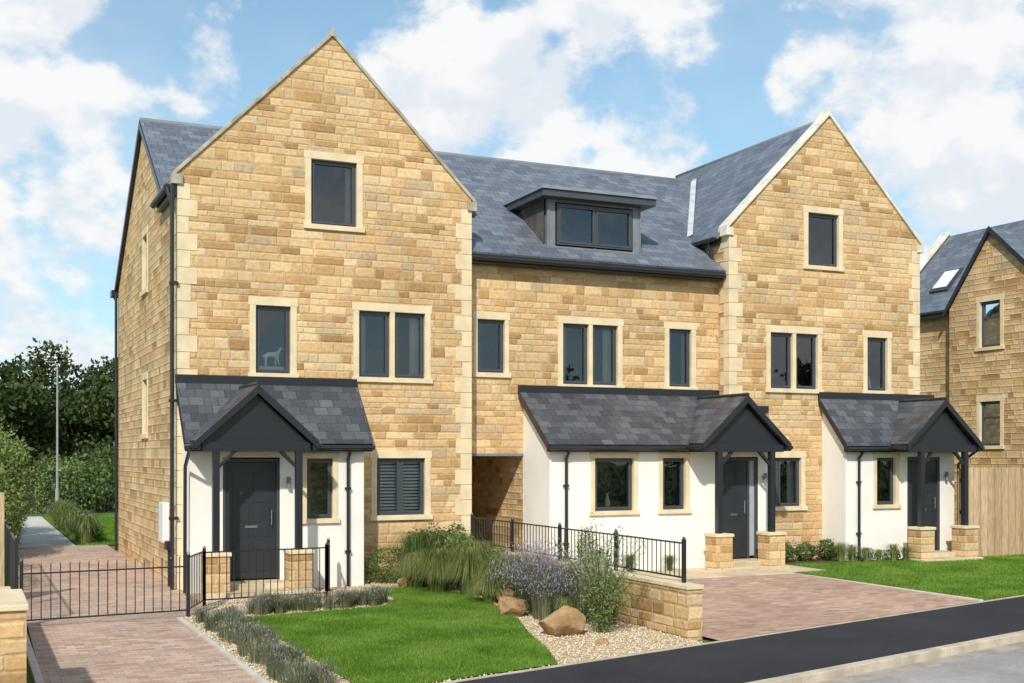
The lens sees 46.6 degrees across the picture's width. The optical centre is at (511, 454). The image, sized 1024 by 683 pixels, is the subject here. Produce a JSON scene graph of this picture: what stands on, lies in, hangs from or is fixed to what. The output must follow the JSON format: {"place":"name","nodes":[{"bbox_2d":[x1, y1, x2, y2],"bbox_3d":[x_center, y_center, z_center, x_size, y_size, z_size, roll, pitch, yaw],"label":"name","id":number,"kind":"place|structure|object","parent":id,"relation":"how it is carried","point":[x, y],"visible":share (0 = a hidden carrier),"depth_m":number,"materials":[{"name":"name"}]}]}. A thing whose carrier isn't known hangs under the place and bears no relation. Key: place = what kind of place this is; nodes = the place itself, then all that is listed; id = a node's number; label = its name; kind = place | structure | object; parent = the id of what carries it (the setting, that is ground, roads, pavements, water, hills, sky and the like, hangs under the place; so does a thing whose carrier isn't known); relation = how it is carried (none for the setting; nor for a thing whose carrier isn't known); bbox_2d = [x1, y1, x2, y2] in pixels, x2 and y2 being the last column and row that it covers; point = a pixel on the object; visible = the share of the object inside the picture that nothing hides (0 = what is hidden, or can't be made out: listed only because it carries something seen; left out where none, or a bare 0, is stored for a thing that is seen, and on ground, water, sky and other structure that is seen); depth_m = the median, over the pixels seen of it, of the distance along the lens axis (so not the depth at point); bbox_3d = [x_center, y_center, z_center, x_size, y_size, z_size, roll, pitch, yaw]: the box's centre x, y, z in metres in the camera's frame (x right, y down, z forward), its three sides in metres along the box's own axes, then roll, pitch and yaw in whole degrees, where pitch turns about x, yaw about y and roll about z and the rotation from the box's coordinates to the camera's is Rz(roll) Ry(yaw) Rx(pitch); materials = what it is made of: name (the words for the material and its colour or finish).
{"place":"outdoors","nodes":[
{"label":"outdoors","id":0,"kind":"place"},
{"bbox_2d":[0,492,3,586],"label":"timber gate","id":1,"kind":"structure","parent":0,"point":[1,539],"depth_m":18.32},
{"bbox_2d":[19,516,75,546],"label":"garden path","id":2,"kind":"structure","parent":0,"point":[43,531],"depth_m":33.94,"materials":[{"name":"concrete"}]},
{"bbox_2d":[41,514,114,545],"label":"lawn","id":3,"kind":"structure","parent":0,"point":[66,535],"depth_m":34.43,"materials":[{"name":"green plant"}]},
{"bbox_2d":[17,499,106,543],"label":"ornamental grass","id":4,"kind":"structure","parent":3,"relation":"on","point":[85,532],"depth_m":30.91,"materials":[{"name":"green plant"}]},
{"bbox_2d":[18,545,259,682],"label":"block paved drive","id":5,"kind":"structure","parent":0,"point":[166,647],"depth_m":15.75,"materials":[{"name":"brown brick"}]},
{"bbox_2d":[186,546,205,608],"bbox_3d":[-4.645,1.837,17.506,0.057,0.925,1.188,0,0,-3],"label":"metal railing","id":6,"kind":"object","parent":5,"relation":"on","point":[202,575],"visible":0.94,"depth_m":17.61,"materials":[{"name":"black metal"}]},
{"bbox_2d":[190,593,324,610],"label":"porch path","id":7,"kind":"structure","parent":0,"point":[221,603],"depth_m":18.37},
{"bbox_2d":[202,543,327,605],"bbox_3d":[-3.819,1.847,18.546,2.008,0.905,0.052,0,0,-29],"label":"metal railing","id":8,"kind":"object","parent":7,"relation":"on","point":[291,549],"visible":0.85,"depth_m":18.51,"materials":[{"name":"black metal"}]},
{"bbox_2d":[248,586,557,682],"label":"front lawn","id":9,"kind":"structure","parent":0,"point":[423,654],"depth_m":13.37,"materials":[{"name":"green plant"}]},
{"bbox_2d":[21,498,965,682],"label":"plot ground","id":10,"kind":"structure","parent":0,"point":[29,678],"depth_m":17.27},
{"bbox_2d":[4,519,17,588],"bbox_3d":[-8.404,1.683,19.767,0.052,1.235,8.752,0,0,-25],"label":"metal railing","id":11,"kind":"object","parent":10,"relation":"on","point":[11,558],"visible":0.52,"depth_m":17.68,"materials":[{"name":"black metal"}]},
{"bbox_2d":[20,552,189,620],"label":"metal gate","id":12,"kind":"structure","parent":11,"relation":"attached to","point":[187,609],"depth_m":16.40,"materials":[{"name":"black metal"}]},
{"bbox_2d":[0,611,25,682],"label":"wall stone","id":13,"kind":"object","parent":10,"relation":"on","point":[12,646],"visible":0.67,"depth_m":10.45,"materials":[{"name":"beige stone"}]},
{"bbox_2d":[0,589,28,611],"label":"wall coping","id":14,"kind":"object","parent":13,"relation":"on","point":[13,600],"depth_m":10.68,"materials":[{"name":"stone"}]},
{"bbox_2d":[0,416,38,549],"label":"garden shrub","id":15,"kind":"object","parent":10,"relation":"on","point":[13,476],"visible":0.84,"depth_m":28.32,"materials":[{"name":"green plant"}]},
{"bbox_2d":[0,359,67,496],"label":"background tree","id":16,"kind":"object","parent":10,"relation":"on","point":[30,418],"visible":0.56,"depth_m":60.95,"materials":[{"name":"green plant"}]},
{"bbox_2d":[1,337,114,460],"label":"background tree","id":17,"kind":"object","parent":10,"relation":"on","point":[38,377],"visible":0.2,"depth_m":67.79,"materials":[{"name":"green plant"}]},
{"bbox_2d":[25,453,93,513],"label":"hedge shrubs","id":18,"kind":"object","parent":10,"relation":"on","point":[44,477],"visible":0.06,"depth_m":47.12,"materials":[{"name":"green plant"}]},
{"bbox_2d":[21,435,114,511],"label":"hedge shrubs","id":19,"kind":"object","parent":10,"relation":"on","point":[102,472],"visible":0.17,"depth_m":48.47,"materials":[{"name":"green plant"}]},
{"bbox_2d":[23,479,114,513],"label":"fence","id":20,"kind":"object","parent":10,"relation":"on","point":[50,481],"visible":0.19,"depth_m":45.47,"materials":[{"name":"black metal"}]},
{"bbox_2d":[24,432,114,504],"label":"hedge shrubs","id":21,"kind":"object","parent":10,"relation":"on","point":[110,453],"visible":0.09,"depth_m":53.58,"materials":[{"name":"green plant"}]},
{"bbox_2d":[44,355,114,467],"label":"background tree","id":22,"kind":"object","parent":10,"relation":"on","point":[94,414],"visible":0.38,"depth_m":64.76,"materials":[{"name":"green plant"}]},
{"bbox_2d":[118,137,177,587],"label":"side gable wall","id":23,"kind":"structure","parent":10,"relation":"on","point":[143,464],"depth_m":24.07,"materials":[{"name":"stone"}]},
{"bbox_2d":[140,225,147,438],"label":"side window surrounds","id":24,"kind":"object","parent":23,"relation":"attached to","point":[144,434],"visible":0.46,"depth_m":24.24,"materials":[{"name":"stone"}]},
{"bbox_2d":[110,183,178,588],"bbox_3d":[-7.657,-1.182,24.312,0.244,6.924,9.065,0,0,-25],"label":"gutter and downpipe","id":25,"kind":"object","parent":23,"relation":"attached to","point":[163,199],"visible":0.96,"depth_m":20.22,"materials":[{"name":"black metal"}]},
{"bbox_2d":[159,502,168,542],"bbox_3d":[-6.234,1.200,21.315,0.117,0.700,0.500,0,0,-25],"label":"meter box","id":26,"kind":"object","parent":23,"relation":"attached to","point":[163,522],"visible":0.87,"depth_m":21.10,"materials":[{"name":"white plastic"}]},
{"bbox_2d":[116,120,725,289],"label":"slate roof","id":27,"kind":"structure","parent":23,"relation":"on","point":[498,227],"depth_m":25.14,"materials":[{"name":"grey stone"}]},
{"bbox_2d":[113,121,159,299],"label":"verge trim","id":28,"kind":"structure","parent":27,"relation":"attached to","point":[139,130],"depth_m":25.01,"materials":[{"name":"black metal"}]},
{"bbox_2d":[139,117,692,182],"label":"ridge tiles","id":29,"kind":"object","parent":27,"relation":"on","point":[437,152],"visible":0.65,"depth_m":27.66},
{"bbox_2d":[502,184,658,254],"bbox_3d":[1.345,-4.665,24.955,2.670,1.430,2.220,0,0,-25],"label":"dormer","id":30,"kind":"object","parent":27,"relation":"attached to","point":[543,210],"visible":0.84,"depth_m":24.23,"materials":[{"name":"grey metal"}]},
{"bbox_2d":[525,199,631,250],"bbox_3d":[1.489,-4.630,24.619,2.230,1.220,0.992,0,0,-25],"label":"window unit","id":31,"kind":"structure","parent":30,"relation":"in","point":[534,213],"depth_m":24.30,"materials":[{"name":"grey glass"}]},
{"bbox_2d":[472,254,725,281],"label":"fascia and gutter","id":32,"kind":"structure","parent":27,"relation":"attached to","point":[478,259],"depth_m":23.82,"materials":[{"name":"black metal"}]},
{"bbox_2d":[676,125,810,242],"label":"slate roof","id":33,"kind":"structure","parent":27,"relation":"on","point":[725,187],"depth_m":27.19,"materials":[{"name":"grey stone"}]},
{"bbox_2d":[26,617,269,682],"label":"drive edging","id":34,"kind":"object","parent":10,"relation":"on","point":[37,676],"visible":0.54,"depth_m":13.30,"materials":[{"name":"concrete"}]},
{"bbox_2d":[174,183,197,589],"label":"quoins","id":35,"kind":"object","parent":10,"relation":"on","point":[186,344],"visible":0.71,"depth_m":20.33,"materials":[{"name":"stone"}]},
{"bbox_2d":[175,374,374,598],"bbox_3d":[-3.960,0.613,20.264,3.230,3.975,1.890,0,0,-25],"label":"entrance porch","id":36,"kind":"object","parent":10,"relation":"on","point":[297,425],"visible":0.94,"depth_m":20.15,"materials":[{"name":"paint"}]},
{"bbox_2d":[183,448,191,592],"bbox_3d":[-5.269,1.072,19.307,0.060,2.396,0.575,0,0,-24],"label":"porch downpipe","id":37,"kind":"object","parent":36,"relation":"attached to","point":[185,511],"visible":0.97,"depth_m":19.50,"materials":[{"name":"black metal"}]},
{"bbox_2d":[223,459,279,579],"bbox_3d":[-4.412,1.085,20.110,0.980,2.050,0.132,0,0,-25],"label":"entrance door","id":38,"kind":"structure","parent":36,"relation":"in","point":[251,487],"depth_m":20.11,"materials":[{"name":"paint"}]},
{"bbox_2d":[307,458,331,518],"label":"window unit","id":39,"kind":"structure","parent":36,"relation":"in","point":[309,460],"depth_m":20.66,"materials":[{"name":"grey glass"}]},
{"bbox_2d":[178,37,470,580],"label":"front gable wall","id":40,"kind":"structure","parent":10,"relation":"on","point":[244,175],"depth_m":21.46,"materials":[{"name":"stone"}]},
{"bbox_2d":[170,35,476,212],"bbox_3d":[-3.283,-6.120,21.532,5.620,3.001,0.332,0,0,-25],"label":"gable coping","id":41,"kind":"object","parent":40,"relation":"on","point":[175,178],"visible":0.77,"depth_m":21.37,"materials":[{"name":"beige stone"}]},
{"bbox_2d":[248,150,432,520],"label":"window surrounds","id":42,"kind":"object","parent":40,"relation":"attached to","point":[357,307],"visible":0.95,"depth_m":21.64,"materials":[{"name":"beige stone"}]},
{"bbox_2d":[256,305,289,373],"bbox_3d":[-4.418,-2.035,21.439,1.120,1.590,0.892,0,0,-25],"label":"window unit","id":43,"kind":"structure","parent":42,"relation":"attached to","point":[272,328],"depth_m":21.86,"materials":[{"name":"grey glass"}]},
{"bbox_2d":[311,159,355,226],"bbox_3d":[-3.414,-4.715,21.901,1.350,1.570,0.892,0,0,-25],"label":"window unit","id":44,"kind":"structure","parent":42,"relation":"attached to","point":[333,193],"depth_m":22.30,"materials":[{"name":"grey glass"}]},
{"bbox_2d":[359,311,423,378],"bbox_3d":[-2.410,-2.025,22.363,1.780,1.610,0.892,0,0,-25],"label":"window unit","id":45,"kind":"structure","parent":42,"relation":"attached to","point":[374,344],"depth_m":22.34,"materials":[{"name":"grey glass"}]},
{"bbox_2d":[377,458,423,514],"bbox_3d":[-2.256,0.585,22.434,1.440,1.450,0.892,0,0,-25],"label":"window unit","id":46,"kind":"structure","parent":42,"relation":"attached to","point":[400,486],"depth_m":22.17,"materials":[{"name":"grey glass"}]},
{"bbox_2d":[455,209,471,536],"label":"quoins","id":47,"kind":"object","parent":40,"relation":"attached to","point":[463,323],"visible":0.76,"depth_m":22.50,"materials":[{"name":"stone"}]},
{"bbox_2d":[178,580,702,682],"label":"gravel bed","id":48,"kind":"object","parent":10,"relation":"on","point":[554,647],"visible":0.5,"depth_m":14.52,"materials":[{"name":"beige gravel"}]},
{"bbox_2d":[190,603,343,682],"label":"lavender hedge","id":49,"kind":"object","parent":48,"relation":"on","point":[258,645],"visible":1,"depth_m":13.22,"materials":[{"name":"green plant"}]},
{"bbox_2d":[241,583,398,615],"bbox_3d":[-2.912,2.136,17.881,2.709,0.328,1.177,0,0,-32],"label":"lavender bed","id":50,"kind":"object","parent":48,"relation":"on","point":[269,603],"visible":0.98,"depth_m":17.69,"materials":[{"name":"green plant"}]},
{"bbox_2d":[364,522,510,592],"bbox_3d":[-0.932,1.764,20.691,1.805,1.199,3.498,0,0,-48],"label":"shrub","id":51,"kind":"object","parent":48,"relation":"on","point":[370,562],"visible":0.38,"depth_m":21.23,"materials":[{"name":"green plant"}]},
{"bbox_2d":[377,529,501,585],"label":"ornamental grass","id":52,"kind":"object","parent":48,"relation":"on","point":[414,545],"depth_m":20.93,"materials":[{"name":"green plant"}]},
{"bbox_2d":[383,539,517,602],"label":"ornamental grass","id":53,"kind":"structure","parent":48,"relation":"on","point":[435,567],"depth_m":19.40,"materials":[{"name":"green plant"}]},
{"bbox_2d":[498,596,528,616],"bbox_3d":[0.034,2.177,16.977,0.432,0.331,0.377,0,0,-25],"label":"boulder","id":54,"kind":"object","parent":48,"relation":"on","point":[517,607],"visible":0.87,"depth_m":16.86,"materials":[{"name":"stone"}]},
{"bbox_2d":[478,539,635,622],"bbox_3d":[0.522,1.756,17.326,2.264,1.089,3.424,0,0,-25],"label":"russian sage","id":55,"kind":"object","parent":48,"relation":"on","point":[539,585],"visible":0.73,"depth_m":16.66,"materials":[{"name":"purple plant"}]},
{"bbox_2d":[538,605,585,636],"bbox_3d":[0.616,2.153,15.180,0.583,0.436,0.444,0,0,-41],"label":"boulder","id":56,"kind":"object","parent":48,"relation":"on","point":[565,620],"visible":0.91,"depth_m":15.05,"materials":[{"name":"stone"}]},
{"bbox_2d":[546,513,651,633],"bbox_3d":[1.095,1.561,15.393,1.153,1.639,1.373,0,0,-36],"label":"young shrub","id":57,"kind":"object","parent":48,"relation":"on","point":[599,611],"visible":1,"depth_m":15.29,"materials":[{"name":"green plant"}]},
{"bbox_2d":[471,456,522,552],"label":"passage walls","id":58,"kind":"structure","parent":10,"relation":"on","point":[497,487],"depth_m":24.52,"materials":[{"name":"beige stone"}]},
{"bbox_2d":[471,264,717,452],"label":"front wall","id":59,"kind":"structure","parent":10,"relation":"on","point":[534,303],"depth_m":23.79,"materials":[{"name":"stone"}]},
{"bbox_2d":[472,311,697,389],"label":"window surrounds","id":60,"kind":"object","parent":59,"relation":"attached to","point":[587,321],"visible":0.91,"depth_m":24.08,"materials":[{"name":"stone"}]},
{"bbox_2d":[478,319,502,372],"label":"window unit","id":61,"kind":"structure","parent":60,"relation":"attached to","point":[490,346],"depth_m":24.15,"materials":[{"name":"grey glass"}]},
{"bbox_2d":[563,324,615,384],"bbox_3d":[1.384,-2.030,24.548,1.760,1.620,0.892,0,0,-25],"label":"window unit","id":62,"kind":"structure","parent":60,"relation":"attached to","point":[575,354],"depth_m":24.55,"materials":[{"name":"grey glass"}]},
{"bbox_2d":[669,329,689,386],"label":"window unit","id":63,"kind":"structure","parent":60,"relation":"attached to","point":[679,358],"depth_m":25.28,"materials":[{"name":"grey glass"}]},
{"bbox_2d":[548,564,701,639],"bbox_3d":[0.590,2.045,18.664,0.220,0.710,8.180,0,0,-25],"label":"wall stone","id":64,"kind":"object","parent":10,"relation":"on","point":[671,610],"visible":0.21,"depth_m":15.42,"materials":[{"name":"beige stone"}]},
{"bbox_2d":[470,513,685,582],"bbox_3d":[0.738,1.347,18.413,0.052,0.605,7.052,0,0,-25],"label":"metal railing","id":65,"kind":"object","parent":64,"relation":"on","point":[512,522],"visible":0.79,"depth_m":17.85,"materials":[{"name":"black metal"}]},
{"bbox_2d":[494,549,703,589],"bbox_3d":[0.554,1.663,18.741,0.250,0.055,8.390,0,0,-25],"label":"wall coping","id":66,"kind":"object","parent":64,"relation":"on","point":[670,582],"depth_m":15.63,"materials":[{"name":"beige stone"}]},
{"bbox_2d":[518,385,792,571],"bbox_3d":[3.142,0.613,23.646,5.700,3.975,2.100,0,0,-25],"label":"entrance porch","id":67,"kind":"object","parent":10,"relation":"on","point":[646,463],"visible":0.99,"depth_m":23.45,"materials":[{"name":"white paint"}]},
{"bbox_2d":[595,458,631,510],"bbox_3d":[1.769,0.570,23.448,1.360,1.420,0.892,0,0,-25],"label":"window unit","id":68,"kind":"structure","parent":67,"relation":"in","point":[613,476],"depth_m":23.96,"materials":[{"name":"black glass"}]},
{"bbox_2d":[663,458,683,509],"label":"window unit","id":69,"kind":"structure","parent":67,"relation":"in","point":[673,468],"depth_m":24.43,"materials":[{"name":"black glass"}]},
{"bbox_2d":[723,458,757,557],"bbox_3d":[4.591,1.085,24.251,0.960,2.050,0.132,0,0,-25],"label":"entrance door","id":70,"kind":"structure","parent":67,"relation":"in","point":[740,475],"depth_m":24.27,"materials":[{"name":"grey paint"}]},
{"bbox_2d":[441,595,1023,682],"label":"path edging","id":71,"kind":"object","parent":10,"relation":"on","point":[507,673],"visible":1,"depth_m":14.38,"materials":[{"name":"concrete"}]},
{"bbox_2d":[729,117,918,559],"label":"front gable wall","id":72,"kind":"structure","parent":10,"relation":"on","point":[871,285],"depth_m":26.00,"materials":[{"name":"stone"}]},
{"bbox_2d":[720,234,742,558],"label":"quoins","id":73,"kind":"object","parent":72,"relation":"attached to","point":[732,334],"visible":0.56,"depth_m":25.07,"materials":[{"name":"stone"}]},
{"bbox_2d":[718,114,923,253],"bbox_3d":[6.892,-6.070,26.212,5.420,2.901,0.332,0,0,-25],"label":"gable coping","id":74,"kind":"object","parent":72,"relation":"attached to","point":[724,229],"visible":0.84,"depth_m":25.82,"materials":[{"name":"stone"}]},
{"bbox_2d":[765,205,893,510],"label":"window surrounds","id":75,"kind":"object","parent":72,"relation":"attached to","point":[817,332],"visible":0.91,"depth_m":25.90,"materials":[{"name":"stone"}]},
{"bbox_2d":[775,458,798,506],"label":"window unit","id":76,"kind":"structure","parent":75,"relation":"attached to","point":[786,481],"depth_m":25.93,"materials":[{"name":"black glass"}]},
{"bbox_2d":[771,333,815,388],"bbox_3d":[5.894,-2.030,26.182,1.760,1.600,0.892,0,0,-25],"label":"window unit","id":77,"kind":"structure","parent":75,"relation":"attached to","point":[781,360],"depth_m":26.68,"materials":[{"name":"grey glass"}]},
{"bbox_2d":[808,213,836,266],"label":"window unit","id":78,"kind":"structure","parent":75,"relation":"attached to","point":[822,240],"depth_m":27.02,"materials":[{"name":"grey glass"}]},
{"bbox_2d":[868,338,884,390],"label":"window unit","id":79,"kind":"structure","parent":75,"relation":"attached to","point":[876,364],"depth_m":27.43,"materials":[{"name":"grey glass"}]},
{"bbox_2d":[908,251,919,460],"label":"quoins","id":80,"kind":"object","parent":72,"relation":"attached to","point":[914,323],"visible":0.38,"depth_m":27.14,"materials":[{"name":"stone"}]},
{"bbox_2d":[818,392,984,561],"bbox_3d":[8.527,0.613,26.008,3.379,3.975,1.890,0,0,-25],"label":"entrance porch","id":81,"kind":"object","parent":10,"relation":"on","point":[862,435],"visible":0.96,"depth_m":25.82,"materials":[{"name":"paint"}]},
{"bbox_2d":[877,458,892,504],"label":"window unit","id":82,"kind":"structure","parent":81,"relation":"in","point":[886,464],"depth_m":26.50,"materials":[{"name":"black glass"}]},
{"bbox_2d":[907,458,938,549],"bbox_3d":[9.061,1.085,26.307,0.960,2.050,0.132,0,0,-25],"label":"entrance door","id":83,"kind":"structure","parent":81,"relation":"in","point":[931,467],"depth_m":26.36,"materials":[{"name":"paint"}]},
{"bbox_2d":[0,0,1023,397],"label":"sky","id":84,"kind":"structure","parent":0,"point":[929,94],"materials":[{"name":"blue"}]},
{"bbox_2d":[633,568,796,579],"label":"flagstone path","id":85,"kind":"structure","parent":0,"point":[695,573],"depth_m":22.66,"materials":[{"name":"beige stone"}]},
{"bbox_2d":[455,596,1023,682],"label":"footway pavement","id":86,"kind":"structure","parent":0,"point":[745,660],"depth_m":13.98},
{"bbox_2d":[679,574,977,639],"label":"block paved driveway","id":87,"kind":"structure","parent":0,"point":[737,607],"depth_m":18.38,"materials":[{"name":"brown brick"}]},
{"bbox_2d":[785,554,1023,600],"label":"side lawn ground","id":88,"kind":"structure","parent":0,"point":[939,582],"depth_m":21.75,"materials":[{"name":"green plant"}]},
{"bbox_2d":[703,245,728,394],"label":"return wall","id":89,"kind":"structure","parent":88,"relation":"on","point":[718,253],"depth_m":25.34,"materials":[{"name":"stone"}]},
{"bbox_2d":[785,558,837,563],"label":"planting soil","id":90,"kind":"structure","parent":88,"relation":"on","point":[816,560],"depth_m":25.22,"materials":[{"name":"brown soil"}]},
{"bbox_2d":[785,538,837,560],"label":"border plants","id":91,"kind":"object","parent":90,"relation":"on","point":[796,551],"visible":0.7,"depth_m":25.31,"materials":[{"name":"green plant"}]},
{"bbox_2d":[830,542,914,561],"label":"border plants","id":92,"kind":"object","parent":88,"relation":"on","point":[841,550],"visible":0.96,"depth_m":25.19,"materials":[{"name":"green plant"}]},
{"bbox_2d":[958,467,1023,556],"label":"timber fence","id":93,"kind":"object","parent":88,"relation":"on","point":[996,505],"visible":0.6,"depth_m":26.55,"materials":[{"name":"beige wood"}]},
{"bbox_2d":[858,648,1023,682],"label":"road","id":94,"kind":"structure","parent":0,"point":[1006,667],"depth_m":13.09,"materials":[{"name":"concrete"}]},
{"bbox_2d":[817,641,1023,682],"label":"road channel","id":95,"kind":"object","parent":94,"relation":"on","point":[857,678],"depth_m":13.56,"materials":[{"name":"grey concrete"}]},
{"label":"ground","id":96,"kind":"structure","parent":0,"visible":0},
{"bbox_2d":[747,630,1023,682],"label":"kerb line","id":97,"kind":"object","parent":96,"relation":"on","point":[848,669],"visible":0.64,"depth_m":13.45,"materials":[{"name":"concrete"}]},
{"bbox_2d":[919,316,948,460],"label":"side wall","id":98,"kind":"structure","parent":96,"relation":"on","point":[934,357],"depth_m":34.12,"materials":[{"name":"stone"}]},
{"bbox_2d":[949,234,1023,524],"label":"gable wall","id":99,"kind":"structure","parent":96,"relation":"on","point":[997,268],"depth_m":31.84,"materials":[{"name":"stone"}]},
{"bbox_2d":[975,293,1004,448],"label":"window surrounds","id":100,"kind":"object","parent":99,"relation":"attached to","point":[979,347],"visible":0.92,"depth_m":31.95,"materials":[{"name":"stone"}]},
{"bbox_2d":[982,401,999,445],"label":"window unit","id":101,"kind":"structure","parent":100,"relation":"attached to","point":[990,423],"depth_m":31.97,"materials":[{"name":"grey glass"}]},
{"bbox_2d":[982,300,999,346],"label":"window unit","id":102,"kind":"structure","parent":99,"relation":"attached to","point":[990,323],"depth_m":31.97,"materials":[{"name":"grey glass"}]},
{"label":"front wall","id":103,"kind":"object","parent":96,"relation":"on","visible":0},
{"bbox_2d":[919,220,1023,313],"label":"slate roof","id":104,"kind":"structure","parent":103,"relation":"on","point":[955,251],"depth_m":35.09,"materials":[{"name":"grey stone"}]},
{"bbox_2d":[919,226,1023,319],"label":"verge and gutter","id":105,"kind":"object","parent":104,"relation":"attached to","point":[942,313],"visible":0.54,"depth_m":32.39,"materials":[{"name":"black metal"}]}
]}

